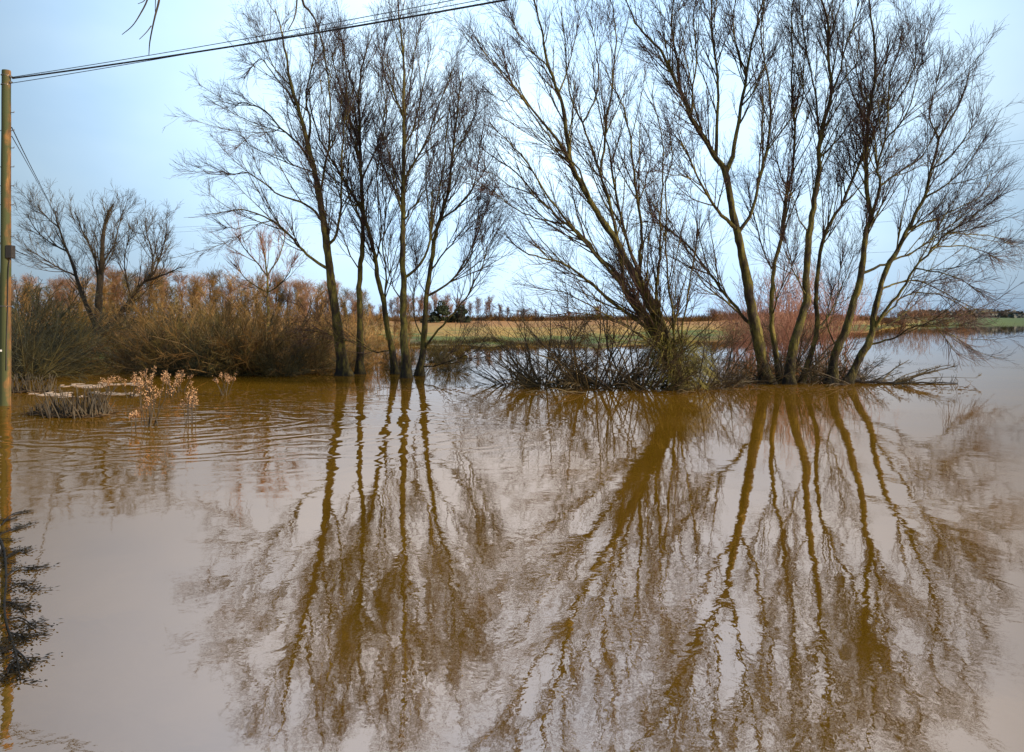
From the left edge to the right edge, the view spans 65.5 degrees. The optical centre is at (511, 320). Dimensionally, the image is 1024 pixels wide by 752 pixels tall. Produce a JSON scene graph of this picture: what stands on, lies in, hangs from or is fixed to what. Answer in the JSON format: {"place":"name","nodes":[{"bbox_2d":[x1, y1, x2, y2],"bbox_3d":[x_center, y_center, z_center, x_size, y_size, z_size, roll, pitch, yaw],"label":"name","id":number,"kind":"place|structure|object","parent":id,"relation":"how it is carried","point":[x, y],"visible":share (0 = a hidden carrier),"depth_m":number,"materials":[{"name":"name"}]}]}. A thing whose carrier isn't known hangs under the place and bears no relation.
{"place":"outdoors","nodes":[
{"label":"outdoors","id":0,"kind":"place"},
{"bbox_2d":[0,323,1023,751],"bbox_3d":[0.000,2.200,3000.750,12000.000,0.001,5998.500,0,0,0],"label":"flood water","id":1,"kind":"structure","parent":0,"point":[402,565],"depth_m":7.24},
{"bbox_2d":[0,69,14,405],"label":"telephone pole","id":2,"kind":"object","parent":1,"relation":"in","point":[7,251],"visible":0.99,"depth_m":20.50,"materials":[{"name":"wood"}]},
{"bbox_2d":[14,0,452,76],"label":"overhead wire","id":3,"kind":"object","parent":2,"relation":"attached to","point":[241,39],"visible":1,"depth_m":18.25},
{"bbox_2d":[13,0,478,82],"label":"overhead wire","id":4,"kind":"object","parent":2,"relation":"attached to","point":[261,40],"visible":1,"depth_m":17.82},
{"bbox_2d":[12,0,507,78],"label":"overhead wire","id":5,"kind":"object","parent":2,"relation":"attached to","point":[446,10],"visible":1,"depth_m":18.01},
{"bbox_2d":[0,509,62,686],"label":"drowned branch","id":6,"kind":"object","parent":1,"relation":"on","point":[21,666],"visible":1,"depth_m":5.79,"materials":[{"name":"plant"}]},
{"bbox_2d":[11,373,61,392],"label":"reed clump","id":7,"kind":"object","parent":1,"relation":"on","point":[25,389],"visible":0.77,"depth_m":24.35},
{"bbox_2d":[20,398,71,415],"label":"reed clump","id":8,"kind":"object","parent":1,"relation":"on","point":[36,412],"visible":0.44,"depth_m":18.57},
{"bbox_2d":[11,309,123,371],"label":"scrub bush","id":9,"kind":"object","parent":1,"relation":"on","point":[36,342],"visible":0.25,"depth_m":36.02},
{"bbox_2d":[34,384,108,418],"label":"reed clump","id":10,"kind":"object","parent":1,"relation":"on","point":[83,412],"visible":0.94,"depth_m":18.13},
{"bbox_2d":[11,282,144,382],"bbox_3d":[-18.149,0.506,30.156,7.958,3.744,7.383,0,0,-33],"label":"scrub bush","id":11,"kind":"object","parent":1,"relation":"on","point":[44,368],"visible":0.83,"depth_m":30.19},
{"bbox_2d":[0,177,191,350],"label":"bare tree","id":12,"kind":"object","parent":1,"relation":"on","point":[101,258],"visible":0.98,"depth_m":50.76,"materials":[{"name":"brown plant"}]},
{"bbox_2d":[86,383,118,414],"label":"reed clump","id":13,"kind":"object","parent":1,"relation":"on","point":[105,405],"visible":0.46,"depth_m":18.70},
{"bbox_2d":[115,374,143,397],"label":"dead weed","id":14,"kind":"object","parent":1,"relation":"on","point":[132,381],"visible":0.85,"depth_m":22.68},
{"bbox_2d":[55,284,213,372],"bbox_3d":[-16.183,0.332,34.853,6.360,4.076,5.746,0,0,44],"label":"scrub bush","id":15,"kind":"object","parent":1,"relation":"on","point":[120,354],"visible":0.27,"depth_m":34.14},
{"bbox_2d":[135,373,174,426],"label":"dead weed","id":16,"kind":"object","parent":1,"relation":"on","point":[148,397],"visible":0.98,"depth_m":16.59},
{"bbox_2d":[84,293,233,375],"bbox_3d":[-14.792,0.570,34.331,5.860,3.630,6.323,0,0,18],"label":"scrub bush","id":17,"kind":"object","parent":1,"relation":"on","point":[180,325],"visible":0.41,"depth_m":32.86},
{"bbox_2d":[162,370,184,397],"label":"dead weed","id":18,"kind":"object","parent":1,"relation":"on","point":[167,376],"visible":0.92,"depth_m":22.78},
{"bbox_2d":[97,287,254,365],"bbox_3d":[-16.489,0.318,39.620,7.272,4.175,6.739,0,0,-19],"label":"scrub bush","id":19,"kind":"object","parent":1,"relation":"on","point":[180,322],"visible":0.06,"depth_m":39.32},
{"bbox_2d":[133,341,220,375],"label":"scrub bush","id":20,"kind":"object","parent":1,"relation":"on","point":[159,370],"visible":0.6,"depth_m":32.01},
{"bbox_2d":[180,386,197,424],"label":"dead weed","id":21,"kind":"object","parent":1,"relation":"on","point":[189,399],"visible":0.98,"depth_m":16.90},
{"bbox_2d":[102,263,287,375],"bbox_3d":[-12.991,-0.051,33.707,7.632,4.891,6.896,0,0,29],"label":"scrub bush","id":22,"kind":"object","parent":1,"relation":"on","point":[148,340],"visible":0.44,"depth_m":32.61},
{"bbox_2d":[180,335,263,377],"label":"scrub bush","id":23,"kind":"object","parent":1,"relation":"on","point":[217,368],"visible":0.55,"depth_m":31.51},
{"bbox_2d":[212,373,236,395],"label":"dead weed","id":24,"kind":"object","parent":1,"relation":"on","point":[225,380],"visible":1,"depth_m":23.37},
{"bbox_2d":[152,282,313,376],"bbox_3d":[-11.220,0.368,32.889,6.564,4.066,7.082,0,0,4],"label":"scrub bush","id":25,"kind":"object","parent":1,"relation":"on","point":[211,348],"visible":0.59,"depth_m":31.94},
{"bbox_2d":[168,266,315,362],"bbox_3d":[-13.372,-0.200,39.949,7.343,5.208,8.127,0,0,-8],"label":"scrub bush","id":26,"kind":"object","parent":1,"relation":"on","point":[273,326],"visible":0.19,"depth_m":39.37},
{"bbox_2d":[200,202,314,332],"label":"bare tree","id":27,"kind":"object","parent":1,"relation":"on","point":[262,241],"visible":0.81,"depth_m":43.67,"materials":[{"name":"brown plant"}]},
{"bbox_2d":[168,268,355,377],"bbox_3d":[-9.992,0.077,32.788,7.208,4.619,6.513,0,0,14],"label":"scrub bush","id":28,"kind":"object","parent":1,"relation":"on","point":[252,336],"visible":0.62,"depth_m":31.93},
{"bbox_2d":[148,0,378,375],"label":"willow tree","id":29,"kind":"object","parent":1,"relation":"in","point":[343,368],"visible":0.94,"depth_m":31.56,"materials":[{"name":"brown plant"}]},
{"bbox_2d":[235,337,319,377],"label":"scrub bush","id":30,"kind":"object","parent":1,"relation":"on","point":[292,371],"visible":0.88,"depth_m":31.49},
{"bbox_2d":[240,304,354,374],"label":"scrub bush","id":31,"kind":"object","parent":1,"relation":"on","point":[318,361],"visible":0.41,"depth_m":32.88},
{"bbox_2d":[271,294,373,363],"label":"scrub bush","id":32,"kind":"object","parent":1,"relation":"on","point":[313,295],"visible":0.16,"depth_m":39.52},
{"bbox_2d":[294,309,383,361],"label":"scrub bush","id":33,"kind":"object","parent":1,"relation":"on","point":[348,339],"visible":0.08,"depth_m":43.25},
{"bbox_2d":[250,57,441,373],"bbox_3d":[-6.749,-3.956,32.002,7.163,13.312,5.098,0,0,-14],"label":"willow tree","id":34,"kind":"object","parent":1,"relation":"on","point":[394,367],"visible":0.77,"depth_m":32.00,"materials":[{"name":"brown plant"}]},
{"bbox_2d":[320,337,376,368],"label":"scrub bush","id":35,"kind":"object","parent":1,"relation":"on","point":[350,347],"visible":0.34,"depth_m":36.93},
{"bbox_2d":[276,0,439,373],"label":"willow tree","id":36,"kind":"object","parent":1,"relation":"in","point":[359,363],"visible":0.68,"depth_m":32.30,"materials":[{"name":"brown plant"}]},
{"bbox_2d":[343,315,410,364],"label":"scrub bush","id":37,"kind":"object","parent":1,"relation":"on","point":[376,359],"visible":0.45,"depth_m":40.73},
{"bbox_2d":[373,350,417,369],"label":"scrub bush","id":38,"kind":"object","parent":1,"relation":"on","point":[399,363],"visible":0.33,"depth_m":35.99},
{"bbox_2d":[327,0,490,377],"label":"willow tree","id":39,"kind":"object","parent":1,"relation":"on","point":[406,364],"visible":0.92,"depth_m":30.91,"materials":[{"name":"brown plant"}]},
{"bbox_2d":[410,336,466,362],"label":"scrub bush","id":40,"kind":"object","parent":1,"relation":"on","point":[436,349],"visible":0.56,"depth_m":41.69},
{"bbox_2d":[429,350,481,371],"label":"scrub bush","id":41,"kind":"object","parent":1,"relation":"on","point":[455,366],"visible":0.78,"depth_m":34.36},
{"bbox_2d":[399,38,542,375],"bbox_3d":[-1.740,-4.716,31.634,6.479,14.832,6.882,0,0,0],"label":"willow tree","id":42,"kind":"object","parent":1,"relation":"in","point":[420,366],"visible":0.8,"depth_m":31.61,"materials":[{"name":"brown plant"}]},
{"bbox_2d":[365,335,583,344],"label":"shore rushes","id":43,"kind":"object","parent":1,"relation":"on","point":[505,341],"visible":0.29,"depth_m":74.09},
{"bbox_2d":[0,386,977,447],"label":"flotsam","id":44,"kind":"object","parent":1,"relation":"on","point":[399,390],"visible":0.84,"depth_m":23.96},
{"bbox_2d":[454,341,572,386],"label":"brush tangle","id":45,"kind":"object","parent":1,"relation":"on","point":[502,378],"visible":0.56,"depth_m":27.06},
{"bbox_2d":[438,277,645,390],"bbox_3d":[1.257,0.390,27.906,6.979,3.953,7.443,0,0,-40],"label":"brush tangle","id":46,"kind":"object","parent":1,"relation":"on","point":[526,346],"visible":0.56,"depth_m":27.64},
{"bbox_2d":[471,328,618,390],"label":"brush tangle","id":47,"kind":"object","parent":1,"relation":"on","point":[594,369],"visible":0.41,"depth_m":26.20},
{"bbox_2d":[404,0,738,390],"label":"willow tree","id":48,"kind":"object","parent":1,"relation":"in","point":[624,264],"visible":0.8,"depth_m":25.21,"materials":[{"name":"brown plant"}]},
{"bbox_2d":[519,323,667,386],"bbox_3d":[3.049,1.236,27.723,5.673,2.333,5.566,0,0,-1],"label":"brush tangle","id":49,"kind":"object","parent":1,"relation":"on","point":[629,369],"visible":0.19,"depth_m":27.42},
{"bbox_2d":[461,261,734,398],"bbox_3d":[2.755,0.171,25.639,7.800,4.418,8.319,0,0,-36],"label":"brush tangle","id":50,"kind":"object","parent":1,"relation":"on","point":[554,354],"visible":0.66,"depth_m":25.26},
{"bbox_2d":[505,252,756,392],"bbox_3d":[4.293,0.062,26.300,8.211,4.650,8.757,0,0,23],"label":"brush tangle","id":51,"kind":"object","parent":1,"relation":"on","point":[654,366],"visible":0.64,"depth_m":25.09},
{"bbox_2d":[585,343,714,392],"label":"brush tangle","id":52,"kind":"object","parent":1,"relation":"on","point":[637,385],"visible":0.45,"depth_m":25.04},
{"bbox_2d":[611,305,783,392],"bbox_3d":[6.000,0.893,25.636,5.091,2.883,5.429,0,0,-38],"label":"brush tangle","id":53,"kind":"object","parent":1,"relation":"on","point":[704,357],"visible":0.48,"depth_m":25.30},
{"bbox_2d":[581,0,844,383],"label":"willow tree","id":54,"kind":"object","parent":1,"relation":"on","point":[753,322],"visible":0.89,"depth_m":27.78,"materials":[{"name":"brown plant"}]},
{"bbox_2d":[660,345,772,389],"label":"brush tangle","id":55,"kind":"object","parent":1,"relation":"on","point":[736,382],"visible":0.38,"depth_m":25.87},
{"bbox_2d":[649,305,792,382],"bbox_3d":[7.823,0.893,29.138,5.091,2.883,5.429,0,0,-39],"label":"brush tangle","id":56,"kind":"object","parent":1,"relation":"on","point":[709,341],"visible":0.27,"depth_m":28.93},
{"bbox_2d":[704,292,762,351],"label":"reddish bush","id":57,"kind":"object","parent":1,"relation":"on","point":[730,326],"visible":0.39,"depth_m":55.80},
{"bbox_2d":[720,300,783,361],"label":"reddish bush","id":58,"kind":"object","parent":1,"relation":"on","point":[746,343],"visible":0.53,"depth_m":42.97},
{"bbox_2d":[702,344,807,384],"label":"brush tangle","id":59,"kind":"object","parent":1,"relation":"on","point":[757,382],"visible":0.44,"depth_m":27.40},
{"bbox_2d":[695,244,829,354],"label":"reddish bush","id":60,"kind":"object","parent":1,"relation":"on","point":[759,297],"visible":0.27,"depth_m":49.76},
{"bbox_2d":[710,0,837,380],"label":"willow tree","id":61,"kind":"object","parent":1,"relation":"in","point":[792,137],"visible":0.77,"depth_m":28.10,"materials":[{"name":"brown plant"}]},
{"bbox_2d":[739,282,821,359],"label":"reddish bush","id":62,"kind":"object","parent":1,"relation":"on","point":[778,329],"visible":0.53,"depth_m":43.64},
{"bbox_2d":[706,292,868,384],"bbox_3d":[9.945,0.609,28.911,6.158,3.488,6.567,0,0,21],"label":"brush tangle","id":63,"kind":"object","parent":1,"relation":"on","point":[816,358],"visible":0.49,"depth_m":27.93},
{"bbox_2d":[741,236,851,355],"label":"reddish bush","id":64,"kind":"object","parent":1,"relation":"on","point":[790,295],"visible":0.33,"depth_m":47.67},
{"bbox_2d":[745,308,885,385],"bbox_3d":[10.904,0.937,28.900,5.254,2.790,4.927,0,0,-9],"label":"brush tangle","id":65,"kind":"object","parent":1,"relation":"on","point":[827,343],"visible":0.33,"depth_m":28.57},
{"bbox_2d":[774,288,867,360],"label":"reddish bush","id":66,"kind":"object","parent":1,"relation":"on","point":[825,332],"visible":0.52,"depth_m":42.82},
{"bbox_2d":[735,0,916,384],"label":"willow tree","id":67,"kind":"object","parent":1,"relation":"in","point":[793,346],"visible":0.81,"depth_m":27.63,"materials":[{"name":"brown plant"}]},
{"bbox_2d":[791,260,904,353],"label":"reddish bush","id":68,"kind":"object","parent":1,"relation":"on","point":[853,322],"visible":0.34,"depth_m":51.47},
{"bbox_2d":[801,354,902,380],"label":"brush tangle","id":69,"kind":"object","parent":1,"relation":"on","point":[871,369],"visible":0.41,"depth_m":28.63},
{"bbox_2d":[797,4,944,382],"bbox_3d":[13.162,-4.035,29.489,4.768,13.470,7.687,0,0,22],"label":"willow tree","id":70,"kind":"object","parent":1,"relation":"on","point":[818,266],"visible":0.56,"depth_m":28.39,"materials":[{"name":"brown plant"}]},
{"bbox_2d":[859,304,898,327],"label":"bush","id":71,"kind":"object","parent":1,"relation":"on","point":[883,319],"visible":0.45,"depth_m":229.29,"materials":[{"name":"brown plant"}]},
{"bbox_2d":[778,360,981,387],"bbox_3d":[12.513,1.879,27.905,6.354,0.978,4.632,0,0,-35],"label":"brush","id":72,"kind":"object","parent":1,"relation":"on","point":[899,380],"visible":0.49,"depth_m":27.74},
{"bbox_2d":[794,0,1006,383],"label":"willow tree","id":73,"kind":"object","parent":1,"relation":"in","point":[869,210],"visible":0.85,"depth_m":27.46,"materials":[{"name":"brown plant"}]},
{"bbox_2d":[845,374,957,383],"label":"fallen branch","id":74,"kind":"object","parent":1,"relation":"on","point":[871,381],"visible":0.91,"depth_m":27.71,"materials":[{"name":"wood"}]},
{"bbox_2d":[887,293,949,324],"bbox_3d":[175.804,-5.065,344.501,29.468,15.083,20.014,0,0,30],"label":"bush","id":75,"kind":"object","parent":1,"relation":"on","point":[924,314],"visible":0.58,"depth_m":343.86,"materials":[{"name":"brown plant"}]},
{"bbox_2d":[842,22,1023,383],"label":"willow tree","id":76,"kind":"object","parent":1,"relation":"in","point":[862,352],"visible":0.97,"depth_m":27.89,"materials":[{"name":"brown plant"}]},
{"bbox_2d":[0,0,1023,317],"label":"sky","id":77,"kind":"structure","parent":0,"point":[85,131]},
{"bbox_2d":[11,317,1023,358],"bbox_3d":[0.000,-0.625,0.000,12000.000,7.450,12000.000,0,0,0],"label":"ground","id":78,"kind":"structure","parent":0,"point":[433,328],"depth_m":102.44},
{"bbox_2d":[12,280,32,318],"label":"woodland tree","id":79,"kind":"object","parent":78,"relation":"on","point":[21,300],"visible":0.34,"depth_m":66.16,"materials":[{"name":"brown plant"}]},
{"bbox_2d":[43,274,67,324],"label":"woodland tree","id":80,"kind":"object","parent":78,"relation":"on","point":[58,281],"visible":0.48,"depth_m":58.88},
{"bbox_2d":[11,293,113,345],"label":"shore shrub","id":81,"kind":"object","parent":78,"relation":"on","point":[56,311],"visible":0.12,"depth_m":53.66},
{"bbox_2d":[11,271,118,364],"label":"scrub bush","id":82,"kind":"object","parent":78,"relation":"on","point":[32,298],"visible":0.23,"depth_m":37.96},
{"bbox_2d":[37,288,114,345],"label":"shore shrub","id":83,"kind":"object","parent":78,"relation":"on","point":[70,317],"visible":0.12,"depth_m":53.57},
{"bbox_2d":[69,271,94,326],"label":"woodland tree","id":84,"kind":"object","parent":78,"relation":"on","point":[88,299],"visible":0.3,"depth_m":56.01,"materials":[{"name":"brown plant"}]},
{"bbox_2d":[60,298,140,344],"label":"shore shrub","id":85,"kind":"object","parent":78,"relation":"on","point":[114,308],"visible":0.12,"depth_m":55.53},
{"bbox_2d":[94,280,119,319],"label":"woodland tree","id":86,"kind":"object","parent":78,"relation":"on","point":[104,295],"visible":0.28,"depth_m":61.80,"materials":[{"name":"brown plant"}]},
{"bbox_2d":[104,265,127,312],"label":"woodland tree","id":87,"kind":"object","parent":78,"relation":"on","point":[114,277],"visible":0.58,"depth_m":62.40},
{"bbox_2d":[109,267,140,326],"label":"woodland tree","id":88,"kind":"object","parent":78,"relation":"on","point":[125,286],"visible":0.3,"depth_m":59.18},
{"bbox_2d":[90,308,183,346],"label":"shore shrub","id":89,"kind":"object","parent":78,"relation":"on","point":[140,320],"visible":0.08,"depth_m":50.49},
{"bbox_2d":[122,0,159,51],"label":"overhanging branch","id":90,"kind":"object","parent":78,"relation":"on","point":[156,9],"visible":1,"depth_m":6.41,"materials":[{"name":"brown plant"}]},
{"bbox_2d":[125,258,165,327],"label":"woodland tree","id":91,"kind":"object","parent":78,"relation":"on","point":[151,292],"visible":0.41,"depth_m":56.29,"materials":[{"name":"brown plant"}]},
{"bbox_2d":[150,266,176,316],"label":"woodland tree","id":92,"kind":"object","parent":78,"relation":"on","point":[167,282],"visible":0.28,"depth_m":81.40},
{"bbox_2d":[162,282,181,320],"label":"woodland tree","id":93,"kind":"object","parent":78,"relation":"on","point":[172,298],"visible":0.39,"depth_m":61.28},
{"bbox_2d":[169,270,188,321],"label":"woodland tree","id":94,"kind":"object","parent":78,"relation":"on","point":[179,286],"visible":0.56,"depth_m":73.69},
{"bbox_2d":[176,276,206,325],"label":"woodland tree","id":95,"kind":"object","parent":78,"relation":"on","point":[194,293],"visible":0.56,"depth_m":59.56,"materials":[{"name":"brown plant"}]},
{"bbox_2d":[184,269,210,327],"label":"woodland tree","id":96,"kind":"object","parent":78,"relation":"on","point":[201,279],"visible":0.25,"depth_m":67.63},
{"bbox_2d":[197,268,221,317],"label":"woodland tree","id":97,"kind":"object","parent":78,"relation":"on","point":[212,282],"visible":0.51,"depth_m":69.61,"materials":[{"name":"brown plant"}]},
{"bbox_2d":[216,281,239,324],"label":"woodland tree","id":98,"kind":"object","parent":78,"relation":"on","point":[224,289],"visible":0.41,"depth_m":58.85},
{"bbox_2d":[221,272,243,310],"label":"woodland tree","id":99,"kind":"object","parent":78,"relation":"on","point":[228,279],"visible":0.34,"depth_m":76.68,"materials":[{"name":"brown plant"}]},
{"bbox_2d":[240,272,275,330],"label":"woodland tree","id":100,"kind":"object","parent":78,"relation":"on","point":[253,290],"visible":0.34,"depth_m":62.82,"materials":[{"name":"brown plant"}]},
{"bbox_2d":[265,269,289,321],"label":"woodland tree","id":101,"kind":"object","parent":78,"relation":"on","point":[280,279],"visible":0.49,"depth_m":81.04,"materials":[{"name":"brown plant"}]},
{"bbox_2d":[279,277,297,317],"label":"woodland tree","id":102,"kind":"object","parent":78,"relation":"on","point":[290,294],"visible":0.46,"depth_m":81.44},
{"bbox_2d":[290,276,317,330],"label":"woodland tree","id":103,"kind":"object","parent":78,"relation":"on","point":[304,288],"visible":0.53,"depth_m":57.75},
{"bbox_2d":[288,0,324,48],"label":"overhanging branch","id":104,"kind":"object","parent":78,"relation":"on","point":[308,9],"visible":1,"depth_m":8.03,"materials":[{"name":"brown plant"}]},
{"bbox_2d":[308,287,329,338],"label":"woodland tree","id":105,"kind":"object","parent":78,"relation":"on","point":[317,299],"visible":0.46,"depth_m":59.15,"materials":[{"name":"brown plant"}]},
{"bbox_2d":[337,287,354,323],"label":"woodland tree","id":106,"kind":"object","parent":78,"relation":"on","point":[344,303],"visible":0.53,"depth_m":80.66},
{"bbox_2d":[312,305,386,346],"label":"shore shrub","id":107,"kind":"object","parent":78,"relation":"on","point":[352,318],"visible":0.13,"depth_m":61.12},
{"bbox_2d":[342,290,366,327],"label":"woodland tree","id":108,"kind":"object","parent":78,"relation":"on","point":[351,295],"visible":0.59,"depth_m":67.70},
{"bbox_2d":[344,312,394,346],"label":"shore shrub","id":109,"kind":"object","parent":78,"relation":"on","point":[373,330],"visible":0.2,"depth_m":67.44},
{"bbox_2d":[308,312,509,321],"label":"hedgerow","id":110,"kind":"object","parent":78,"relation":"on","point":[489,318],"visible":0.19,"depth_m":137.87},
{"bbox_2d":[419,301,455,322],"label":"evergreen tree","id":111,"kind":"object","parent":78,"relation":"on","point":[442,309],"visible":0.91,"depth_m":124.26,"materials":[{"name":"green plant"}]},
{"bbox_2d":[450,304,471,322],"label":"evergreen tree","id":112,"kind":"object","parent":78,"relation":"on","point":[455,316],"visible":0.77,"depth_m":124.43,"materials":[{"name":"green plant"}]},
{"bbox_2d":[506,313,711,321],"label":"hedgerow","id":113,"kind":"object","parent":78,"relation":"on","point":[578,316],"visible":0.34,"depth_m":147.20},
{"bbox_2d":[703,307,890,323],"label":"hedgerow","id":114,"kind":"object","parent":78,"relation":"on","point":[735,316],"visible":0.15,"depth_m":180.41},
{"bbox_2d":[897,309,1023,317],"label":"distant wood","id":115,"kind":"object","parent":78,"relation":"on","point":[1017,314],"visible":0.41,"depth_m":1021.87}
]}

